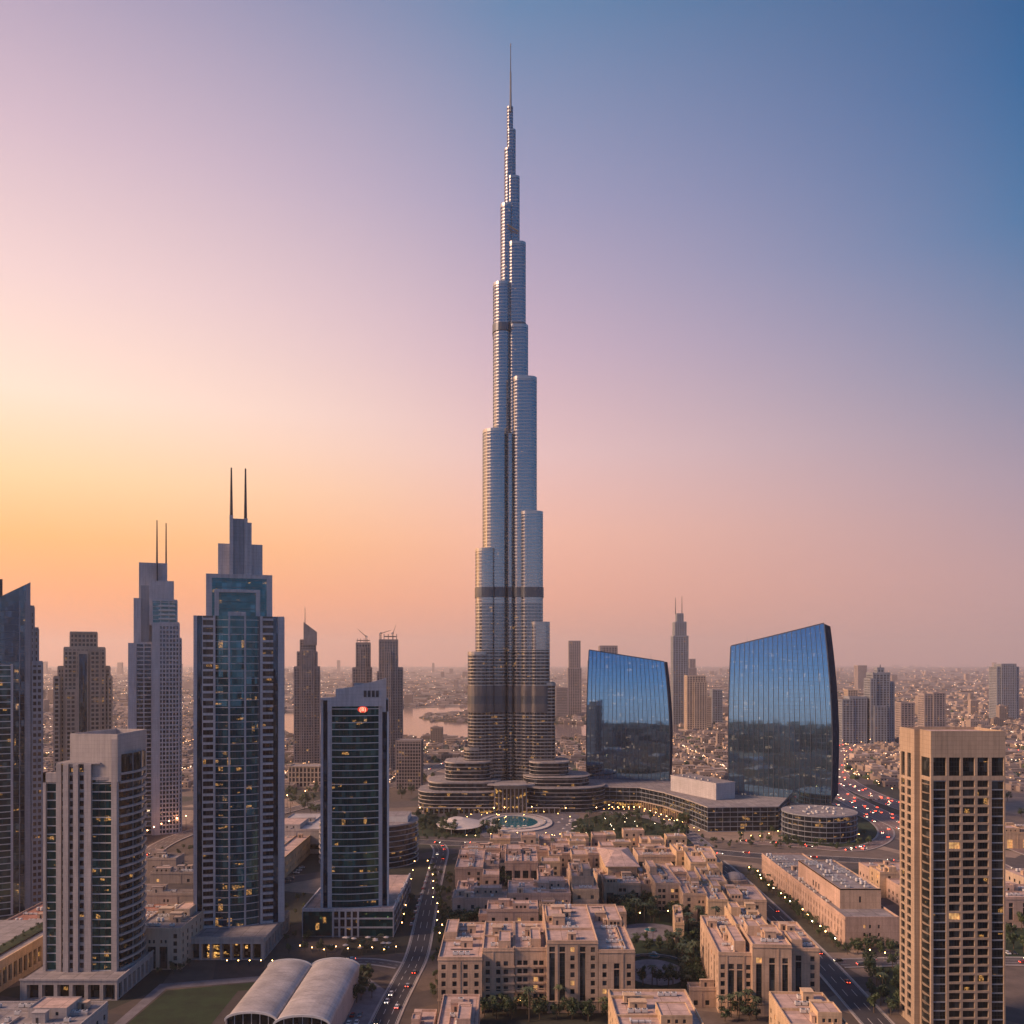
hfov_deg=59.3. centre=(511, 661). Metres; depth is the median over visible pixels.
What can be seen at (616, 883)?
sandstone building
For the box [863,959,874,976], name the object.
broadleaf tree
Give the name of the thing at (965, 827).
window
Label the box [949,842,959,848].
window
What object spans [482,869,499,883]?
sandstone building
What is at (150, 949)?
window
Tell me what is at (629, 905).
broadleaf tree
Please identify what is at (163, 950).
window
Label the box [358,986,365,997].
broadleaf tree
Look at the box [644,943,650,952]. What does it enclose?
shrub
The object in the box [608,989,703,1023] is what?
sandstone building
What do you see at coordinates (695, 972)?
broadleaf tree
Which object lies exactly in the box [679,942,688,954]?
broadleaf tree
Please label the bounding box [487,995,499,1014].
palm tree
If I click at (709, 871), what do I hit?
sandstone building
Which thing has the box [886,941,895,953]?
broadleaf tree
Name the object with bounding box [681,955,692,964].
palm tree
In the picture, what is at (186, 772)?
building
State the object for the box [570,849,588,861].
sandstone building
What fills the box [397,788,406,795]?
broadleaf tree
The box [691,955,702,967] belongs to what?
broadleaf tree
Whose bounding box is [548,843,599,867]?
sandstone building
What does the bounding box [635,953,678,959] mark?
garden wall
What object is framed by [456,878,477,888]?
sandstone building
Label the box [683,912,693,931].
palm tree
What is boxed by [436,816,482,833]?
pavilion
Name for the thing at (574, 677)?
tower
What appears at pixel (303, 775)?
arcaded block
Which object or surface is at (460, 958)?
sandstone building
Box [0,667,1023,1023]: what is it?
ground
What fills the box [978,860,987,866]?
window
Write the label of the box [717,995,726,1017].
palm tree
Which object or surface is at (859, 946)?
broadleaf tree
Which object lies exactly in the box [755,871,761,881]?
broadleaf tree
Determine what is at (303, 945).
shrub
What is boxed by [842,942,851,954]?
broadleaf tree
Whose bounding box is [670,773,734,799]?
annex block
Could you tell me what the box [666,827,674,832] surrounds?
broadleaf tree
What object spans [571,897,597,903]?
sandstone building
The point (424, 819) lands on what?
broadleaf tree
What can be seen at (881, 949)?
broadleaf tree
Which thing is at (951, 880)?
window
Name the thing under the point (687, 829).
broadleaf tree
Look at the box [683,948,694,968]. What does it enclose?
palm tree
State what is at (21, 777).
slant roof tower
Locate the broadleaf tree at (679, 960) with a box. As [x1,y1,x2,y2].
[676,955,689,965]
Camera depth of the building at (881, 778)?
1149.36 m
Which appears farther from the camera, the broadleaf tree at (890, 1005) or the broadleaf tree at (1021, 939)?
the broadleaf tree at (1021, 939)
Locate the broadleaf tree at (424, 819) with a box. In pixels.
[422,815,427,822]
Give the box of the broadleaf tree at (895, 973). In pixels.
[892,968,899,979]
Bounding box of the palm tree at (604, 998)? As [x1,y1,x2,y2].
[597,996,607,1014]
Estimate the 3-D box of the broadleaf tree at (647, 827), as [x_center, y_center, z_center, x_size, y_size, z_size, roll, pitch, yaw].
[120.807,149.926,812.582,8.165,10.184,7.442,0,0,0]
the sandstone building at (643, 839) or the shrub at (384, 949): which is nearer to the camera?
the shrub at (384, 949)
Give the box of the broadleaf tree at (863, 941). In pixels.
[858,938,866,949]
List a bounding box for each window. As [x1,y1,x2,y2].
[121,751,145,778]
[148,947,155,968]
[160,947,166,968]
[506,871,511,880]
[515,871,519,877]
[523,871,527,877]
[531,871,536,879]
[549,947,554,951]
[549,953,554,1000]
[559,947,564,951]
[559,953,564,1000]
[580,953,584,1000]
[607,893,613,903]
[614,963,619,968]
[614,970,619,988]
[697,906,704,920]
[728,964,733,968]
[728,970,733,1002]
[737,964,742,968]
[737,970,742,1000]
[756,958,761,962]
[756,964,761,1005]
[769,958,774,962]
[769,964,774,990]
[782,958,787,963]
[782,965,787,990]
[796,962,800,991]
[902,751,904,774]
[909,753,910,776]
[909,780,987,1023]
[933,758,944,775]
[933,781,944,1023]
[949,758,959,775]
[949,781,959,786]
[949,789,959,795]
[949,798,959,804]
[949,807,959,813]
[949,816,959,821]
[949,825,959,830]
[949,834,959,839]
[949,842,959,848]
[949,851,959,857]
[949,860,959,866]
[949,869,959,874]
[949,878,959,883]
[949,887,959,892]
[949,896,959,901]
[949,904,959,910]
[949,913,959,919]
[949,922,959,927]
[949,931,959,936]
[949,940,959,945]
[949,949,959,954]
[963,758,973,775]
[963,781,973,786]
[963,789,973,795]
[963,798,973,804]
[963,807,973,813]
[963,816,973,821]
[963,825,973,830]
[963,834,973,839]
[963,842,973,848]
[963,851,973,857]
[963,860,973,866]
[963,869,973,874]
[963,878,973,883]
[963,887,973,892]
[963,896,973,901]
[963,904,973,910]
[963,913,973,919]
[963,922,973,927]
[963,931,973,936]
[963,940,973,945]
[963,949,973,954]
[978,758,987,775]
[978,781,987,786]
[978,789,987,795]
[978,798,987,804]
[978,807,987,813]
[978,816,987,821]
[978,825,987,830]
[978,834,987,839]
[978,842,987,848]
[978,851,987,857]
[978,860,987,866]
[978,869,987,874]
[978,878,987,883]
[978,887,987,892]
[978,896,987,901]
[978,904,987,910]
[978,913,987,919]
[978,922,987,927]
[978,931,987,936]
[978,940,987,945]
[992,758,1002,775]
[992,781,1002,1023]
[1007,840,1011,847]
[1009,908,1012,919]
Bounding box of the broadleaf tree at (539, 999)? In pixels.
[536,995,548,1012]
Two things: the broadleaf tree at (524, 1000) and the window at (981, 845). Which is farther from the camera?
the broadleaf tree at (524, 1000)
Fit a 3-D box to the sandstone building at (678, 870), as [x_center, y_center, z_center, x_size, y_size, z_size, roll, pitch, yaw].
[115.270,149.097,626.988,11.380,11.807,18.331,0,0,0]
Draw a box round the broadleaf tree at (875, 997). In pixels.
[867,992,880,1012]
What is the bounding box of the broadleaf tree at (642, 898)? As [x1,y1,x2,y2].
[637,895,646,902]
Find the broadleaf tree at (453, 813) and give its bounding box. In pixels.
[451,809,457,815]
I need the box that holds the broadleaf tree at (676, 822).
[673,820,682,826]
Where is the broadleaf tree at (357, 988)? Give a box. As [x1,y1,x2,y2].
[353,984,362,1002]
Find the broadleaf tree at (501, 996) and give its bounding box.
[498,993,508,1011]
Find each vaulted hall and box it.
[224,959,311,1023]
[273,957,359,1023]
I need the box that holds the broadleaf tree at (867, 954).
[862,947,877,959]
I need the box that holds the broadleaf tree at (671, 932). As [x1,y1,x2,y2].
[668,931,675,940]
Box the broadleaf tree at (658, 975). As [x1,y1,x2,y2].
[650,968,662,984]
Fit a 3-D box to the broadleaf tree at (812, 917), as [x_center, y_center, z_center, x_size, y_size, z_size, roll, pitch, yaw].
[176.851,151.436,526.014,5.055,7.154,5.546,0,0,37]
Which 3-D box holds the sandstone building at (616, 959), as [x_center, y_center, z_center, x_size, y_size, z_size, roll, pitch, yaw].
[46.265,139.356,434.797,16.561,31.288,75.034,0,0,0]
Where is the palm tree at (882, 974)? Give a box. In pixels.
[874,972,889,997]
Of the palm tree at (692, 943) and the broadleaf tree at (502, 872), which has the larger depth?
the broadleaf tree at (502, 872)
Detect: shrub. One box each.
[169,963,176,973]
[177,963,184,971]
[286,943,291,953]
[301,941,307,947]
[316,942,323,952]
[362,944,369,952]
[380,945,387,954]
[429,982,435,992]
[433,925,438,934]
[631,934,637,947]
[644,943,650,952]
[645,937,654,944]
[655,934,662,941]
[656,941,663,950]
[667,941,674,949]
[684,931,691,939]
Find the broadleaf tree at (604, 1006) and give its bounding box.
[600,1003,607,1018]
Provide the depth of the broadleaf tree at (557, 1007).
389.57 m
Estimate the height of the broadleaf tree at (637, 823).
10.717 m
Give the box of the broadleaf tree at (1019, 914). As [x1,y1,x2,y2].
[1017,912,1023,929]
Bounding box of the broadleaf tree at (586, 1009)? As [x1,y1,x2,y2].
[582,998,596,1020]
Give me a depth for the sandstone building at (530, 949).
402.28 m
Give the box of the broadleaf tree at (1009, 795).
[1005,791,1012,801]
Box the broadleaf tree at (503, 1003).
[501,995,512,1015]
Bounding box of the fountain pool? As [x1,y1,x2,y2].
[479,813,551,832]
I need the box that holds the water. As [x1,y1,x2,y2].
[285,707,678,737]
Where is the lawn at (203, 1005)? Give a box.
[128,982,254,1023]
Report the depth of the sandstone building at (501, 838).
743.96 m
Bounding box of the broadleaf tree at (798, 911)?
[795,908,800,915]
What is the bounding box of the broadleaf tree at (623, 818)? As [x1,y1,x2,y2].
[620,816,626,826]
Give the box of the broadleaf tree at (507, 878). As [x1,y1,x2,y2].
[502,875,511,881]
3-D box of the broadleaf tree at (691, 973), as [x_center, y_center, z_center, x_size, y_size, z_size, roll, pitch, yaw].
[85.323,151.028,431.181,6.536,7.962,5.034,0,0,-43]
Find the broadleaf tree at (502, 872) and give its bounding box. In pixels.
[499,865,507,880]
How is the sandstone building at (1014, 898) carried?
on the ground at (308, 879)
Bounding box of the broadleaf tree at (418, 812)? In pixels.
[415,808,422,814]
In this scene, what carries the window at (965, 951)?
in the stone apartment tower at (952, 875)
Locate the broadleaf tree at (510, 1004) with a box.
[503,996,518,1019]
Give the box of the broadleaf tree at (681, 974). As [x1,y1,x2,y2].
[674,968,688,986]
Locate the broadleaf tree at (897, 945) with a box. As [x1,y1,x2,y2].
[894,941,899,951]
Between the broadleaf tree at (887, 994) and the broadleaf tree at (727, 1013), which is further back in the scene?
the broadleaf tree at (887, 994)
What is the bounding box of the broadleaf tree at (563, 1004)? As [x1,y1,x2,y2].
[559,997,576,1015]
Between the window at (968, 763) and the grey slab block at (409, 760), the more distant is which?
the grey slab block at (409, 760)
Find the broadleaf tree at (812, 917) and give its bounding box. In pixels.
[810,915,819,923]
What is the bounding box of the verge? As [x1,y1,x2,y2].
[740,872,849,951]
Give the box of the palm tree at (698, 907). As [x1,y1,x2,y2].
[693,905,704,921]
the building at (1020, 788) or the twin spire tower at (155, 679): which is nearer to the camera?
the twin spire tower at (155, 679)
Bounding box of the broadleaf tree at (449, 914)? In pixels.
[443,911,453,919]
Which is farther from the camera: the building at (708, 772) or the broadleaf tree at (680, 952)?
the building at (708, 772)
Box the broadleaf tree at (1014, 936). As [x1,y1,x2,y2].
[1006,932,1018,948]
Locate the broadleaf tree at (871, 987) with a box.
[866,982,875,994]
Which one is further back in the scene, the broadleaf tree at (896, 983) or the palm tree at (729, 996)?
the broadleaf tree at (896, 983)
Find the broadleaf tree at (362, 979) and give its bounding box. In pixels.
[358,975,370,993]
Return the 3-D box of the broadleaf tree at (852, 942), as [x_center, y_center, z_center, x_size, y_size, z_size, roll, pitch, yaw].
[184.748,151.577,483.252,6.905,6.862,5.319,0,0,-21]
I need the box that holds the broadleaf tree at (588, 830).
[585,825,592,832]
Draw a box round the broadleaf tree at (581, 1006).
[573,1001,587,1017]
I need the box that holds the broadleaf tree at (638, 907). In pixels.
[632,903,643,918]
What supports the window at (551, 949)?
in the sandstone building at (572, 943)
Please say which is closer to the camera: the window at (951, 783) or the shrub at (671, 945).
the window at (951, 783)
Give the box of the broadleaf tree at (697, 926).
[693,922,699,935]
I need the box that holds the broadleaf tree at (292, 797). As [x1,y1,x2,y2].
[289,794,296,803]
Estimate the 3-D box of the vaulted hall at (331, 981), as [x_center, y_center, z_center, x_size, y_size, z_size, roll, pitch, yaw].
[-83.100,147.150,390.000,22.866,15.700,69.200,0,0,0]
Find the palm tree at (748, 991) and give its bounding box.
[742,988,754,1015]
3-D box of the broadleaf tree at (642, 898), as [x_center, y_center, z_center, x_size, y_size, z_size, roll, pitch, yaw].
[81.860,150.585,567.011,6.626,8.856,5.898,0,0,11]
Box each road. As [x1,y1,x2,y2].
[145,761,444,860]
[311,958,404,968]
[368,844,448,1023]
[418,839,899,862]
[722,861,894,1023]
[740,803,894,851]
[835,740,1016,867]
[837,956,1023,967]
[838,743,1023,854]
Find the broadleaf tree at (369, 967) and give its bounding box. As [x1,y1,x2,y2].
[366,963,373,972]
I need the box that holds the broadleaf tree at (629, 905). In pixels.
[621,902,633,911]
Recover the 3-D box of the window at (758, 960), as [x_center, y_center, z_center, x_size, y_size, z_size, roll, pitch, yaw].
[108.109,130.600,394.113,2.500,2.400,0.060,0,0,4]
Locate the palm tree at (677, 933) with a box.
[673,931,681,954]
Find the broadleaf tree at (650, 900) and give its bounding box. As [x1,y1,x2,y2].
[647,896,657,917]
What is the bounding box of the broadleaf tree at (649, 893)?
[640,890,651,900]
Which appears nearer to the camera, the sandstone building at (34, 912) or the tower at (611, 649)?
the sandstone building at (34, 912)
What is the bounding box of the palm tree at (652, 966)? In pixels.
[647,965,657,987]
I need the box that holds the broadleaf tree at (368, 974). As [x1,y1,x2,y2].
[362,970,372,978]
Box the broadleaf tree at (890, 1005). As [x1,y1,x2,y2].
[884,996,898,1014]
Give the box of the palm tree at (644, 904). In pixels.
[640,902,649,916]
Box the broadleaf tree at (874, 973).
[867,965,885,985]
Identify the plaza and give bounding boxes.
[469,813,579,837]
[626,923,673,940]
[635,959,681,984]
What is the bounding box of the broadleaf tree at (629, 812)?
[627,810,634,818]
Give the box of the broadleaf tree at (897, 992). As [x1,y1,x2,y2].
[892,988,899,1011]
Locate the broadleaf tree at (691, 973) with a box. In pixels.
[686,968,694,981]
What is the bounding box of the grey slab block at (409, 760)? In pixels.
[396,738,422,789]
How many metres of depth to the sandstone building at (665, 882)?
562.97 m
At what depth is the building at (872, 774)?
1184.36 m
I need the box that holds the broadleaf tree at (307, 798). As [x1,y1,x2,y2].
[304,794,310,805]
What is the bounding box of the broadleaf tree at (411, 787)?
[408,784,415,794]
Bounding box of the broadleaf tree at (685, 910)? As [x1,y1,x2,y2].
[682,906,689,923]
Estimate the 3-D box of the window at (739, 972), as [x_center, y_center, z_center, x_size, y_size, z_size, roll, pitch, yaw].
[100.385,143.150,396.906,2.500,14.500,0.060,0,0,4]
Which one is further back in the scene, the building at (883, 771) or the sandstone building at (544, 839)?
the building at (883, 771)
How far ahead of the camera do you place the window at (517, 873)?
633.57 m
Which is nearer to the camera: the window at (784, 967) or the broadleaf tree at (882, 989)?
the window at (784, 967)
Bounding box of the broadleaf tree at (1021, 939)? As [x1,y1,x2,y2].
[1017,934,1023,952]
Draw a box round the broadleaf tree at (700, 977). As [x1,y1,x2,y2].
[696,974,706,981]
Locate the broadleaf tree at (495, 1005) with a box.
[490,997,502,1019]
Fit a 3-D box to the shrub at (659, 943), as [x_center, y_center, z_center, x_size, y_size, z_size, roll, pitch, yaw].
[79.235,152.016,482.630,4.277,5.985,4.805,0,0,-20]
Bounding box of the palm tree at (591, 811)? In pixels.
[585,810,593,824]
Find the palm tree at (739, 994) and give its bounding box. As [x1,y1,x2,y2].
[731,991,745,1020]
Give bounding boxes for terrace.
[261,979,384,1023]
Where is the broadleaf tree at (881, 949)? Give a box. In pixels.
[875,944,884,955]
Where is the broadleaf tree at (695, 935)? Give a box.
[689,927,699,937]
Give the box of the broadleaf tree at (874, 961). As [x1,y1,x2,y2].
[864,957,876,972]
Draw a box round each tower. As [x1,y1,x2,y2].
[0,579,42,915]
[19,729,153,1000]
[53,631,112,771]
[128,520,181,834]
[191,468,289,959]
[294,622,319,762]
[302,678,410,936]
[352,638,371,686]
[377,634,402,769]
[418,43,604,813]
[555,687,567,716]
[567,641,581,714]
[586,649,672,780]
[598,646,617,653]
[671,597,688,724]
[684,675,706,729]
[689,659,696,674]
[707,696,711,726]
[710,689,722,722]
[728,621,838,804]
[838,696,866,743]
[844,689,857,695]
[854,665,866,688]
[864,665,894,743]
[895,702,914,737]
[900,727,1004,1023]
[918,692,945,726]
[989,664,1018,718]
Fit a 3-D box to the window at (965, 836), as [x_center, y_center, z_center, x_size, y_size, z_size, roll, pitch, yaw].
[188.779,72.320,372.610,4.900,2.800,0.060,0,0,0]
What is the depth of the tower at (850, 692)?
2300.00 m
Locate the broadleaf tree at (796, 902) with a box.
[791,898,798,905]
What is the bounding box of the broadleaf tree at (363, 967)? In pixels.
[359,964,366,974]
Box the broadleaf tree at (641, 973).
[635,965,646,985]
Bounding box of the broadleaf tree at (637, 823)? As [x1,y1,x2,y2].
[635,821,643,827]
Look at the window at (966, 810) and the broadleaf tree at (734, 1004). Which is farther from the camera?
the broadleaf tree at (734, 1004)
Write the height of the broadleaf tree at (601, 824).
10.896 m
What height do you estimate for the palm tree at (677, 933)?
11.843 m
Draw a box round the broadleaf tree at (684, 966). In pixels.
[679,965,688,981]
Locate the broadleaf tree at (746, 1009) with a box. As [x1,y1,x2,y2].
[740,999,759,1020]
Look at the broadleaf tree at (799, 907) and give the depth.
549.56 m
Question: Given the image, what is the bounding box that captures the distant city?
[43,660,1023,773]
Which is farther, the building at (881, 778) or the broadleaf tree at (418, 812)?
the building at (881, 778)
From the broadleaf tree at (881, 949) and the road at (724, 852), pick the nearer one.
the broadleaf tree at (881, 949)
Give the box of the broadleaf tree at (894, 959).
[886,953,897,967]
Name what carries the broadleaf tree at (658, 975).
on the ground at (308, 879)
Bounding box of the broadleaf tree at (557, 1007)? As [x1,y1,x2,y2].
[550,1001,563,1019]
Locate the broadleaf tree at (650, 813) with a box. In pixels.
[647,811,653,822]
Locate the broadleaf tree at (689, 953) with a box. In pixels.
[686,945,696,959]
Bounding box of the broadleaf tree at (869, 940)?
[864,934,876,948]
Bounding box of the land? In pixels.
[419,712,585,723]
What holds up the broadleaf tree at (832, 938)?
on the ground at (308, 879)
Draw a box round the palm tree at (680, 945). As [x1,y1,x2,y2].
[676,943,687,968]
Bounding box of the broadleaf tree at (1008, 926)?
[1005,922,1017,934]
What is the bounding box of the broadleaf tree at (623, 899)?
[618,893,629,903]
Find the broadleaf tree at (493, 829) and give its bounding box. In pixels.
[490,826,498,833]
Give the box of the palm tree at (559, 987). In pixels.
[553,984,566,1014]
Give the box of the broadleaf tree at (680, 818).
[677,815,684,820]
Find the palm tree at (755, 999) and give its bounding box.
[749,995,761,1018]
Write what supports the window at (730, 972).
in the sandstone building at (726, 956)
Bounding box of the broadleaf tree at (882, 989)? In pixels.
[875,984,886,1005]
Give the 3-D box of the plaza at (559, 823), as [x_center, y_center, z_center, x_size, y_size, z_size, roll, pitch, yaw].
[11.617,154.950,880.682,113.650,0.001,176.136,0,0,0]
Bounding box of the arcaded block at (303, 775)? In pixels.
[288,763,320,787]
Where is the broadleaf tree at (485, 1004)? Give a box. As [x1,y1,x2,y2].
[480,997,490,1017]
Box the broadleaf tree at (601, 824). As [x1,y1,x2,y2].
[598,819,606,828]
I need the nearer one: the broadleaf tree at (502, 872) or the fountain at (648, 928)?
the fountain at (648, 928)
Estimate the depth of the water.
2189.78 m
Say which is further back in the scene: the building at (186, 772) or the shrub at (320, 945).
the building at (186, 772)
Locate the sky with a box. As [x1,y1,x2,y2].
[0,0,1023,666]
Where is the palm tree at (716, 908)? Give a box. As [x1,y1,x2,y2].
[710,906,719,914]
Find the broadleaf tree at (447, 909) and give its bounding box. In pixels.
[444,905,456,917]
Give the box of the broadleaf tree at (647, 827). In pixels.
[642,823,649,833]
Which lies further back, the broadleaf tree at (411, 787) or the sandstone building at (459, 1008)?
the broadleaf tree at (411, 787)
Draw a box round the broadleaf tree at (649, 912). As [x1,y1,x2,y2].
[646,905,655,920]
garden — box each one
[412,812,479,837]
[571,815,691,843]
[781,816,876,846]
[879,966,898,1005]
[1005,928,1023,956]
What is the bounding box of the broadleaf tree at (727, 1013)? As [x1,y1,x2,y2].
[718,1006,731,1020]
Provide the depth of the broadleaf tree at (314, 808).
912.68 m
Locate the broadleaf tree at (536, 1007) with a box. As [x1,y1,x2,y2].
[531,998,548,1019]
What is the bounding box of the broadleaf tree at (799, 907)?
[794,904,802,915]
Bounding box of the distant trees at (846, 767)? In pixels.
[43,676,1023,786]
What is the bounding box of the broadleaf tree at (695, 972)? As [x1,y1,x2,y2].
[693,965,704,981]
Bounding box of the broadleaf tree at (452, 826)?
[449,822,457,833]
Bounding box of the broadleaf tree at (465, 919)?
[455,915,468,921]
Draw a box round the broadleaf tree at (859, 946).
[852,940,863,953]
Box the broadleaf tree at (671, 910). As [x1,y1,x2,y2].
[667,905,672,918]
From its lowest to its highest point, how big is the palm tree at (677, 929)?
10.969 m
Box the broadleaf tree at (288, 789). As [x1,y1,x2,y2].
[285,786,293,793]
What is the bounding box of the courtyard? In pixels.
[627,906,702,990]
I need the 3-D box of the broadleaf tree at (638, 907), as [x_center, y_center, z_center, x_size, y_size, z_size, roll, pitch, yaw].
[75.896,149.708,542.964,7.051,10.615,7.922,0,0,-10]
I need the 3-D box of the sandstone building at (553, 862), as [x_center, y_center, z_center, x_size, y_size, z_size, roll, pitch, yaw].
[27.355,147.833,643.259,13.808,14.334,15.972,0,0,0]
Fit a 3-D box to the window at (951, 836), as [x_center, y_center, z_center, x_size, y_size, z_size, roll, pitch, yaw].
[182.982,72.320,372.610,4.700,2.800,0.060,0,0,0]
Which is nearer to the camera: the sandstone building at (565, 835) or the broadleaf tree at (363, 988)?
the broadleaf tree at (363, 988)
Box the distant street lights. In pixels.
[43,667,1021,781]
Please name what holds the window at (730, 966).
in the sandstone building at (726, 956)
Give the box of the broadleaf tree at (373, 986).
[368,983,376,997]
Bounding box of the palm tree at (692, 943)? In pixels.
[686,940,699,959]
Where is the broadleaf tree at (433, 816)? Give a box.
[430,813,438,819]
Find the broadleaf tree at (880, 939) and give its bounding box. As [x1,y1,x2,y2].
[874,936,884,948]
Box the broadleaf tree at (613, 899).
[609,895,618,902]
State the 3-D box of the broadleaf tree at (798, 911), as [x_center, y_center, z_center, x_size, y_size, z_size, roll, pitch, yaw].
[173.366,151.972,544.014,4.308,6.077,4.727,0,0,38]
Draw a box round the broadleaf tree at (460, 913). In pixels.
[454,908,466,916]
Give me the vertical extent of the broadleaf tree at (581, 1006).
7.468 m
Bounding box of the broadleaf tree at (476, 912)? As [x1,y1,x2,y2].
[469,905,480,920]
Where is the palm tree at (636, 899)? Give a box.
[630,898,640,922]
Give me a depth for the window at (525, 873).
633.57 m
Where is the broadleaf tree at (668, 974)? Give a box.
[662,963,677,987]
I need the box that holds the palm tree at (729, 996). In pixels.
[725,993,735,1017]
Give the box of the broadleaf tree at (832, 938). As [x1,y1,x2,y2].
[830,934,836,946]
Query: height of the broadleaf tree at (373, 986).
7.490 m
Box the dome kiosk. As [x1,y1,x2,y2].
[724,872,746,883]
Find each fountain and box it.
[644,927,655,931]
[648,951,659,957]
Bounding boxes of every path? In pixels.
[115,976,259,1023]
[598,811,712,846]
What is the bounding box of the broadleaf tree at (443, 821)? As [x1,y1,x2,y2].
[439,817,447,826]
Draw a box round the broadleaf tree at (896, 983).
[889,976,899,989]
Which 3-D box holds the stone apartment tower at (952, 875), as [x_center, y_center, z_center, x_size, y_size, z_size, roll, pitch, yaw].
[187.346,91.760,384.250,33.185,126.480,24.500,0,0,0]
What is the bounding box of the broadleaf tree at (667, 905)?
[664,901,671,914]
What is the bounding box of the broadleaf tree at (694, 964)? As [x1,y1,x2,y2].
[686,957,699,977]
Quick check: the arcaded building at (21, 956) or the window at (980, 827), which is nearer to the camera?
the window at (980, 827)
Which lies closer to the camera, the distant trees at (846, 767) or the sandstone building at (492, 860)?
the sandstone building at (492, 860)
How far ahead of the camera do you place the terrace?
407.19 m
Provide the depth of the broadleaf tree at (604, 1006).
390.25 m
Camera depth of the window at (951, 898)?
372.64 m
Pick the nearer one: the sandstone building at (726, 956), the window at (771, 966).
the window at (771, 966)
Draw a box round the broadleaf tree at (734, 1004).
[731,1000,741,1015]
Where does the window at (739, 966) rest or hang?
in the sandstone building at (726, 956)
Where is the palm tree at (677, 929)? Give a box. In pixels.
[674,928,684,948]
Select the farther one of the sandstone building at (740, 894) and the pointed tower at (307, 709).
the pointed tower at (307, 709)
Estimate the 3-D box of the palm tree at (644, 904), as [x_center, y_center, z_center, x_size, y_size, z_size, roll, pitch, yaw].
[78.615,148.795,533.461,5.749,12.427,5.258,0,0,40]
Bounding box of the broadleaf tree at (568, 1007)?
[564,997,578,1019]
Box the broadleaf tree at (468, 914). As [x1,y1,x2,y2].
[462,911,473,921]
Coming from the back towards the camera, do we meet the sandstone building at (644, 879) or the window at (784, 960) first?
the sandstone building at (644, 879)
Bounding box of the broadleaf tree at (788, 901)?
[785,898,793,907]
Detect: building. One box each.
[0,920,42,991]
[0,996,107,1023]
[7,901,177,919]
[145,884,192,903]
[145,902,204,969]
[146,849,184,869]
[150,864,192,882]
[182,769,192,777]
[182,778,192,787]
[285,782,295,788]
[285,813,320,853]
[285,834,309,876]
[305,784,320,791]
[319,811,418,868]
[389,769,395,776]
[411,1009,437,1023]
[437,919,484,1013]
[437,994,479,1023]
[452,884,507,921]
[455,849,485,886]
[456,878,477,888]
[461,845,483,848]
[464,842,500,851]
[478,909,486,921]
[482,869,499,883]
[482,921,514,1009]
[484,852,499,868]
[487,898,538,920]
[490,833,510,849]
[501,842,548,859]
[505,844,537,880]
[508,876,570,917]
[512,878,533,879]
[514,921,546,1008]
[521,832,535,844]
[537,864,553,879]
[539,834,550,846]
[539,898,569,917]
[540,856,559,875]
[542,904,598,1012]
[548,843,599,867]
[548,849,561,874]
[554,838,567,842]
[561,832,579,838]
[568,838,585,845]
[568,859,593,886]
[569,878,598,903]
[570,833,588,845]
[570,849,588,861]
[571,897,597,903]
[587,904,635,1012]
[589,778,790,831]
[591,832,605,845]
[593,868,602,897]
[597,847,639,875]
[598,841,613,846]
[600,871,640,903]
[601,831,615,840]
[607,839,631,850]
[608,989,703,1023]
[617,906,626,928]
[622,828,644,845]
[632,845,674,866]
[637,867,642,872]
[637,872,650,902]
[638,843,661,846]
[639,836,647,842]
[642,860,680,911]
[647,836,663,844]
[654,862,673,865]
[664,833,686,846]
[668,866,686,874]
[669,843,689,866]
[672,905,684,943]
[675,871,707,921]
[680,767,688,773]
[684,845,722,872]
[687,979,715,1006]
[689,766,723,773]
[694,863,727,885]
[697,769,726,776]
[700,915,751,1013]
[701,880,728,915]
[720,884,766,921]
[724,902,767,930]
[739,920,791,1015]
[761,853,898,945]
[768,987,847,1023]
[771,921,819,991]
[781,805,857,843]
[854,769,865,776]
[859,860,899,905]
[865,767,886,772]
[869,772,879,779]
[869,864,898,897]
[873,774,893,783]
[879,770,888,773]
[882,779,897,786]
[884,771,898,777]
[1005,774,1023,780]
[1005,777,1014,781]
[1005,781,1018,790]
[1005,822,1023,848]
[1005,868,1023,883]
[1005,881,1023,927]
[1016,783,1023,791]
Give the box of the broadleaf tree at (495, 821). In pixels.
[491,818,499,823]
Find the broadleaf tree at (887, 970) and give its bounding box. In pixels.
[884,968,890,983]
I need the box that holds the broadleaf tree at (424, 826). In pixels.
[419,822,426,832]
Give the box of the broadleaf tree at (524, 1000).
[518,991,532,1012]
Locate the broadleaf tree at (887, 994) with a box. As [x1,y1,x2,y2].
[881,987,889,1002]
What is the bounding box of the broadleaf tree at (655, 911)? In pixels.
[648,903,659,922]
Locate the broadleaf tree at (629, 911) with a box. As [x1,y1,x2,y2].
[626,908,633,917]
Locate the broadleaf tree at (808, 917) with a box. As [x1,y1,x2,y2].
[803,911,811,923]
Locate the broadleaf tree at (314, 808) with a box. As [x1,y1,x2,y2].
[311,804,320,812]
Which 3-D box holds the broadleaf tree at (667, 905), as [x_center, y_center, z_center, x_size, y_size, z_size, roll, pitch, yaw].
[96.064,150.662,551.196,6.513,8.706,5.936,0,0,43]
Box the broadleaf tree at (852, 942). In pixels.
[850,938,859,949]
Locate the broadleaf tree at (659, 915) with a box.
[656,911,664,920]
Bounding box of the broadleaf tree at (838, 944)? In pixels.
[833,940,840,949]
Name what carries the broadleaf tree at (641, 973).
on the ground at (308, 879)
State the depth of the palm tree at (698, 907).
518.83 m
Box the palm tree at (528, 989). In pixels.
[521,986,537,1021]
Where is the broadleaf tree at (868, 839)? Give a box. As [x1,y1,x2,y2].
[865,836,871,844]
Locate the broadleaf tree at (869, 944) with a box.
[865,940,874,952]
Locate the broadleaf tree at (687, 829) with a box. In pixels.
[680,825,689,833]

